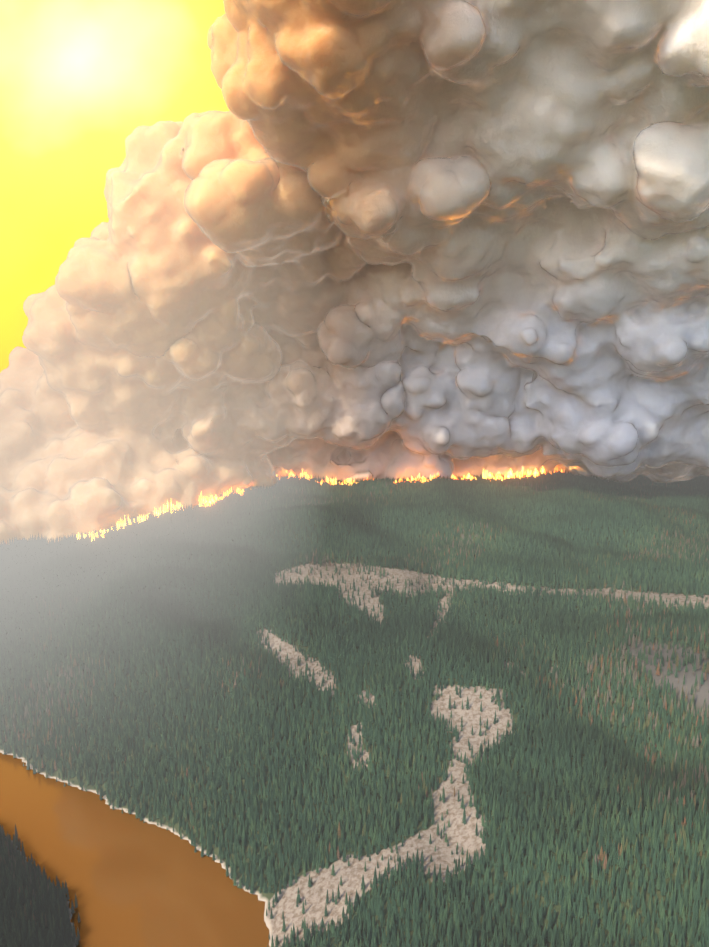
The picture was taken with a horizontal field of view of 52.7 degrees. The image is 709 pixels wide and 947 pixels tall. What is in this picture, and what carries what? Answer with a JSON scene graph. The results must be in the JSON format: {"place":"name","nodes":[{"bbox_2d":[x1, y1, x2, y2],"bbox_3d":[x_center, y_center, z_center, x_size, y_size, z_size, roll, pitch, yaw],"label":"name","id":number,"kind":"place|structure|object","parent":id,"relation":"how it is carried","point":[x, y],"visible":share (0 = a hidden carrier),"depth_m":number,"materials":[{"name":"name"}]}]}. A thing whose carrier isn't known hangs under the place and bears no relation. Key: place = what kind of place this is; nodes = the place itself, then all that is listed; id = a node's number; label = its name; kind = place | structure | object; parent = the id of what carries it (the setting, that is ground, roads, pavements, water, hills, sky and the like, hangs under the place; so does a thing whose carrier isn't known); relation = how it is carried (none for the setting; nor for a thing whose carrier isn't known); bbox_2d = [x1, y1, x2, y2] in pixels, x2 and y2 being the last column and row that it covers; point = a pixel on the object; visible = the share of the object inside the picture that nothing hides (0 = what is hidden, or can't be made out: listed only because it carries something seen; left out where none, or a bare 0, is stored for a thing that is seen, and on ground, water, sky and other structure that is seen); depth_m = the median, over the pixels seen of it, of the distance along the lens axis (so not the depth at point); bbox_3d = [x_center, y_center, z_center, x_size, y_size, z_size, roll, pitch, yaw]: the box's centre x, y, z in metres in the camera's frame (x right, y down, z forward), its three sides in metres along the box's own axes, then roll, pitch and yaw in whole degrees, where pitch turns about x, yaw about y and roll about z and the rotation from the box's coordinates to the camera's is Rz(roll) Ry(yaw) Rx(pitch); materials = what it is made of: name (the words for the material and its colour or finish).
{"place":"outdoors","nodes":[
{"label":"outdoors","id":0,"kind":"place"},
{"bbox_2d":[0,753,269,946],"bbox_3d":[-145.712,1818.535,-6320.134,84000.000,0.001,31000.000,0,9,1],"label":"river","id":1,"kind":"structure","parent":0,"point":[131,880],"depth_m":1235.84,"materials":[{"name":"brown liquid"}]},
{"bbox_2d":[0,0,466,371],"bbox_3d":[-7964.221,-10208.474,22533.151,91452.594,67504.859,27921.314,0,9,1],"label":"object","id":2,"kind":"object","parent":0,"point":[87,87],"visible":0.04,"depth_m":22707.90,"materials":[{"name":"yellow"}]},
{"bbox_2d":[0,458,708,946],"bbox_3d":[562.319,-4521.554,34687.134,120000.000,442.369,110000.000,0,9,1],"label":"terrain","id":3,"kind":"structure","parent":0,"point":[406,712],"depth_m":1554.87,"materials":[{"name":"green plant"}]},
{"bbox_2d":[76,466,564,540],"bbox_3d":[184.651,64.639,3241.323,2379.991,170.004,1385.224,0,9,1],"label":"flames","id":4,"kind":"object","parent":3,"relation":"on","point":[212,499],"visible":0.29,"depth_m":3205.63,"materials":[{"name":"orange"}]},
{"bbox_2d":[0,0,708,543],"bbox_3d":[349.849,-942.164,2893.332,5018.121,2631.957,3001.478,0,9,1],"label":"smoke cloud","id":5,"kind":"structure","parent":3,"relation":"on","point":[284,266],"depth_m":2485.10,"materials":[{"name":"grey"}]}
]}

